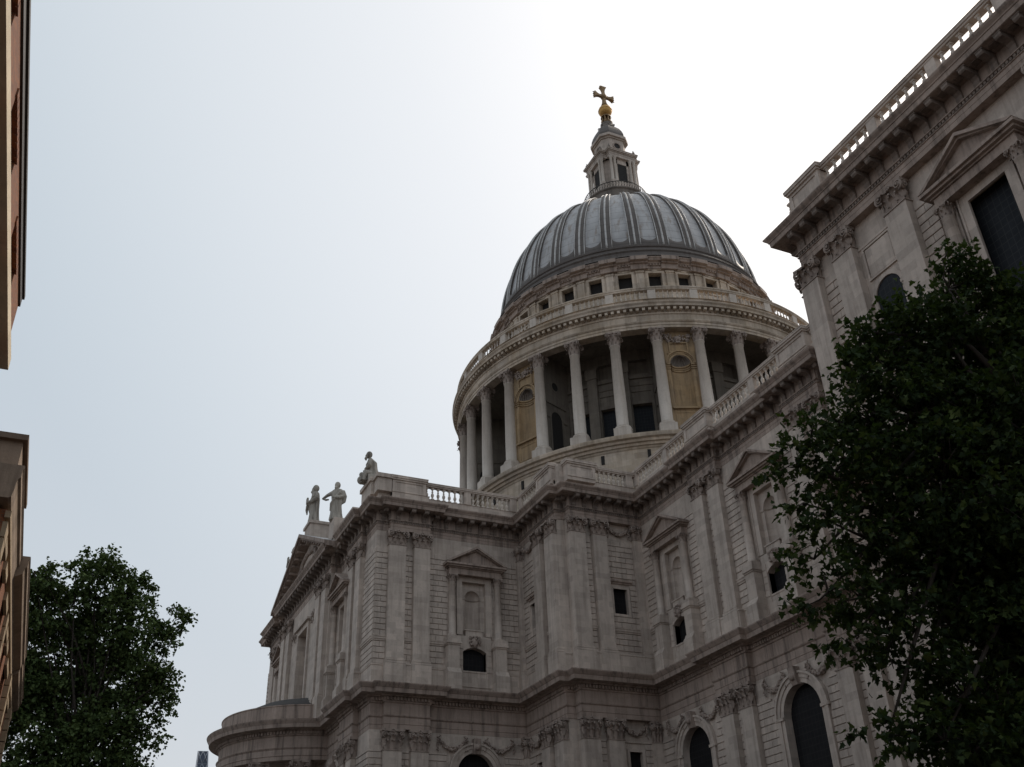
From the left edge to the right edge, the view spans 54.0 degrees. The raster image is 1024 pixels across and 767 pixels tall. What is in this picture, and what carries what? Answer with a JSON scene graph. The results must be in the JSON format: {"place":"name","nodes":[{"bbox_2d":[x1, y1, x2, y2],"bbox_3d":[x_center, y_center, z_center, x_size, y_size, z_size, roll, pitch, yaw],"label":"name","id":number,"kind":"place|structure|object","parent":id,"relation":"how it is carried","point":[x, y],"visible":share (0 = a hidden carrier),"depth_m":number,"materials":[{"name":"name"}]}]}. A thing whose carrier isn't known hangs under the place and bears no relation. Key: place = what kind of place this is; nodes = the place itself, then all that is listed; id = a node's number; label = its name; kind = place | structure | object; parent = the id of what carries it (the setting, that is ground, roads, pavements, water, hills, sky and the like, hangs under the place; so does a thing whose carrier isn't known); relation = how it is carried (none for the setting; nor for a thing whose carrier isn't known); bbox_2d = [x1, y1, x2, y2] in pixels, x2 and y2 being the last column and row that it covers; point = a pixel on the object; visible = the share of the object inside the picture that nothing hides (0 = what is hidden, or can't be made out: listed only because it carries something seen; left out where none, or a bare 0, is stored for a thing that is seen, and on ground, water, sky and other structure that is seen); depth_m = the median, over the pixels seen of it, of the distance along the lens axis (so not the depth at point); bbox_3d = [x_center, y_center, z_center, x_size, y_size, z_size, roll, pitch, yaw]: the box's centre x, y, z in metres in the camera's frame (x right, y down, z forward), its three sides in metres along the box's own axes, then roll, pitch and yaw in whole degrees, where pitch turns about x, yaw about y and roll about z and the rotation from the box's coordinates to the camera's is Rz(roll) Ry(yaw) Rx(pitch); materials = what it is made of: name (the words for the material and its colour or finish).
{"place":"outdoors","nodes":[
{"label":"outdoors","id":0,"kind":"place"},
{"bbox_2d":[0,0,30,369],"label":"brick building","id":1,"kind":"structure","parent":0,"point":[15,23],"depth_m":21.69,"materials":[{"name":"brown brick"}]},
{"bbox_2d":[15,216,18,274],"bbox_3d":[-12.402,-3.059,24.604,0.370,1.060,2.170,11,-34,-20],"label":"window","id":2,"kind":"structure","parent":1,"relation":"in","point":[17,218],"depth_m":24.72,"materials":[{"name":"brown glass"}]},
{"bbox_2d":[15,88,19,164],"bbox_3d":[-10.751,-5.145,21.289,0.370,1.060,2.170,11,-34,-20],"label":"window","id":3,"kind":"structure","parent":1,"relation":"in","point":[17,99],"depth_m":21.40,"materials":[{"name":"brown glass"}]},
{"bbox_2d":[16,0,19,16],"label":"window","id":4,"kind":"structure","parent":1,"relation":"in","point":[17,1],"depth_m":18.92,"materials":[{"name":"brown glass"}]},
{"bbox_2d":[0,431,30,764],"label":"stone cornice building","id":5,"kind":"structure","parent":0,"point":[15,565],"depth_m":37.53,"materials":[{"name":"beige stone"}]},
{"bbox_2d":[0,561,7,583],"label":"window","id":6,"kind":"structure","parent":5,"relation":"in","point":[4,573],"depth_m":34.40,"materials":[{"name":"beige glass"}]},
{"bbox_2d":[1,592,7,615],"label":"window","id":7,"kind":"structure","parent":5,"relation":"in","point":[5,598],"depth_m":36.99,"materials":[{"name":"beige glass"}]},
{"bbox_2d":[2,537,7,561],"bbox_3d":[-16.720,6.418,32.257,0.620,2.660,1.600,11,-34,-20],"label":"window","id":8,"kind":"structure","parent":5,"relation":"in","point":[5,552],"depth_m":32.97,"materials":[{"name":"beige glass"}]},
{"bbox_2d":[3,626,7,642],"bbox_3d":[-20.371,11.032,39.588,0.620,2.660,1.600,11,-34,-20],"label":"window","id":9,"kind":"structure","parent":5,"relation":"in","point":[6,635],"depth_m":40.22,"materials":[{"name":"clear glass"}]},
{"bbox_2d":[2,640,8,655],"bbox_3d":[-21.070,11.915,40.991,0.620,2.660,1.600,11,-34,-20],"label":"window","id":10,"kind":"structure","parent":5,"relation":"in","point":[6,646],"depth_m":41.54,"materials":[{"name":"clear glass"}]},
{"bbox_2d":[3,658,8,678],"bbox_3d":[-22.352,13.535,43.565,0.620,2.660,2.600,11,-34,-20],"label":"window","id":11,"kind":"structure","parent":5,"relation":"in","point":[6,664],"depth_m":43.95,"materials":[{"name":"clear glass"}]},
{"bbox_2d":[5,695,8,712],"bbox_3d":[-24.838,16.676,48.556,0.620,2.660,2.600,11,-34,-20],"label":"window","id":12,"kind":"structure","parent":5,"relation":"in","point":[7,705],"depth_m":49.23,"materials":[{"name":"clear glass"}]},
{"bbox_2d":[195,751,208,766],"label":"glass tower","id":13,"kind":"structure","parent":0,"point":[202,759],"depth_m":916.34,"materials":[{"name":"blue glass"}]},
{"bbox_2d":[0,0,994,766],"label":"sky","id":14,"kind":"structure","parent":0,"point":[271,245],"materials":[{"name":"white"}]},
{"label":"ground","id":15,"kind":"structure","parent":0,"visible":0},
{"bbox_2d":[0,543,197,766],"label":"plane tree","id":16,"kind":"object","parent":15,"relation":"on","point":[53,698],"visible":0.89,"depth_m":62.24,"materials":[{"name":"green plant"}]},
{"bbox_2d":[207,0,1023,766],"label":"cathedral","id":17,"kind":"structure","parent":15,"relation":"on","point":[581,574],"depth_m":76.00,"materials":[{"name":"stone"}]},
{"bbox_2d":[271,644,280,701],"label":"niche window","id":18,"kind":"structure","parent":17,"relation":"in","point":[275,663],"depth_m":102.02,"materials":[{"name":"stone"}]},
{"bbox_2d":[292,616,310,698],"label":"window","id":19,"kind":"structure","parent":17,"relation":"in","point":[305,625],"depth_m":91.68,"materials":[{"name":"stone"}]},
{"bbox_2d":[305,485,319,520],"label":"statue","id":20,"kind":"object","parent":17,"relation":"on","point":[312,505],"visible":0.85,"depth_m":99.26,"materials":[{"name":"stone"}]},
{"bbox_2d":[328,756,337,766],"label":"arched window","id":21,"kind":"structure","parent":17,"relation":"in","point":[333,762],"depth_m":77.69,"materials":[{"name":"stone"}]},
{"bbox_2d":[322,482,346,521],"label":"statue","id":22,"kind":"object","parent":17,"relation":"on","point":[337,494],"visible":0.92,"depth_m":91.74,"materials":[{"name":"stone"}]},
{"bbox_2d":[320,573,349,714],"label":"niche window","id":23,"kind":"structure","parent":17,"relation":"in","point":[338,591],"depth_m":83.33,"materials":[{"name":"stone"}]},
{"bbox_2d":[357,451,377,484],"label":"statue","id":24,"kind":"object","parent":17,"relation":"on","point":[370,469],"visible":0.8,"depth_m":83.72,"materials":[{"name":"stone"}]},
{"bbox_2d":[449,738,502,766],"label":"arched window","id":25,"kind":"structure","parent":17,"relation":"in","point":[476,756],"depth_m":74.35,"materials":[{"name":"stone"}]},
{"bbox_2d":[443,547,510,692],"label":"niche window","id":26,"kind":"structure","parent":17,"relation":"in","point":[465,644],"depth_m":79.22,"materials":[{"name":"stone"}]},
{"bbox_2d":[518,307,528,332],"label":"attic window","id":27,"kind":"structure","parent":17,"relation":"in","point":[526,310],"depth_m":119.04,"materials":[{"name":"stone"}]},
{"bbox_2d":[526,593,535,632],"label":"window","id":28,"kind":"structure","parent":17,"relation":"in","point":[531,597],"depth_m":80.07,"materials":[{"name":"stone"}]},
{"bbox_2d":[536,294,550,318],"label":"attic window","id":29,"kind":"structure","parent":17,"relation":"in","point":[547,305],"depth_m":117.26,"materials":[{"name":"stone"}]},
{"bbox_2d":[559,283,575,302],"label":"attic window","id":30,"kind":"structure","parent":17,"relation":"in","point":[569,296],"depth_m":115.52,"materials":[{"name":"stone"}]},
{"bbox_2d":[568,373,590,438],"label":"drum window","id":31,"kind":"structure","parent":17,"relation":"in","point":[588,429],"depth_m":106.87,"materials":[{"name":"black glass"}]},
{"bbox_2d":[586,275,604,295],"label":"attic window","id":32,"kind":"structure","parent":17,"relation":"in","point":[596,288],"depth_m":114.27,"materials":[{"name":"stone"}]},
{"bbox_2d":[599,367,616,437],"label":"drum window","id":33,"kind":"structure","parent":17,"relation":"in","point":[609,418],"depth_m":105.73,"materials":[{"name":"black glass"}]},
{"bbox_2d":[611,579,632,617],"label":"window","id":34,"kind":"structure","parent":17,"relation":"in","point":[618,597],"depth_m":77.81,"materials":[{"name":"stone"}]},
{"bbox_2d":[615,270,634,289],"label":"attic window","id":35,"kind":"structure","parent":17,"relation":"in","point":[626,283],"depth_m":113.57,"materials":[{"name":"stone"}]},
{"bbox_2d":[627,749,645,766],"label":"window","id":36,"kind":"structure","parent":17,"relation":"in","point":[634,759],"depth_m":71.68,"materials":[{"name":"stone"}]},
{"bbox_2d":[628,361,657,432],"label":"drum window","id":37,"kind":"structure","parent":17,"relation":"in","point":[643,416],"depth_m":104.88,"materials":[{"name":"black glass"}]},
{"bbox_2d":[645,269,664,285],"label":"attic window","id":38,"kind":"structure","parent":17,"relation":"in","point":[653,281],"depth_m":113.43,"materials":[{"name":"stone"}]},
{"bbox_2d":[642,514,704,671],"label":"niche window","id":39,"kind":"structure","parent":17,"relation":"in","point":[666,532],"depth_m":74.57,"materials":[{"name":"stone"}]},
{"bbox_2d":[675,270,693,285],"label":"attic window","id":40,"kind":"structure","parent":17,"relation":"in","point":[681,281],"depth_m":113.93,"materials":[{"name":"stone"}]},
{"bbox_2d":[675,711,719,766],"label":"arched window","id":41,"kind":"structure","parent":17,"relation":"in","point":[696,745],"depth_m":69.46,"materials":[{"name":"stone"}]},
{"bbox_2d":[703,275,720,296],"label":"attic window","id":42,"kind":"structure","parent":17,"relation":"in","point":[707,277],"depth_m":114.79,"materials":[{"name":"stone"}]},
{"bbox_2d":[723,366,738,409],"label":"drum window","id":43,"kind":"structure","parent":17,"relation":"in","point":[727,371],"depth_m":109.19,"materials":[{"name":"black glass"}]},
{"bbox_2d":[727,283,741,303],"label":"attic window","id":44,"kind":"structure","parent":17,"relation":"in","point":[728,284],"depth_m":116.27,"materials":[{"name":"stone"}]},
{"bbox_2d":[726,449,808,624],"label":"niche window","id":45,"kind":"structure","parent":17,"relation":"in","point":[750,464],"depth_m":66.08,"materials":[{"name":"stone"}]},
{"bbox_2d":[774,666,841,766],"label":"arched window","id":46,"kind":"structure","parent":17,"relation":"in","point":[803,716],"depth_m":60.08,"materials":[{"name":"stone"}]},
{"bbox_2d":[871,269,916,376],"bbox_3d":[17.644,-2.372,45.566,0.140,6.670,2.300,12,-34,-22],"label":"arched window","id":47,"kind":"structure","parent":17,"relation":"in","point":[883,287],"depth_m":46.89,"materials":[{"name":"glass"}]},
{"bbox_2d":[918,115,1023,366],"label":"niche window","id":48,"kind":"structure","parent":17,"relation":"in","point":[981,166],"depth_m":42.46,"materials":[{"name":"stone"}]},
{"bbox_2d":[751,237,1023,766],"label":"plane tree","id":49,"kind":"object","parent":15,"relation":"on","point":[965,528],"visible":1,"depth_m":21.39,"materials":[{"name":"green plant"}]}
]}

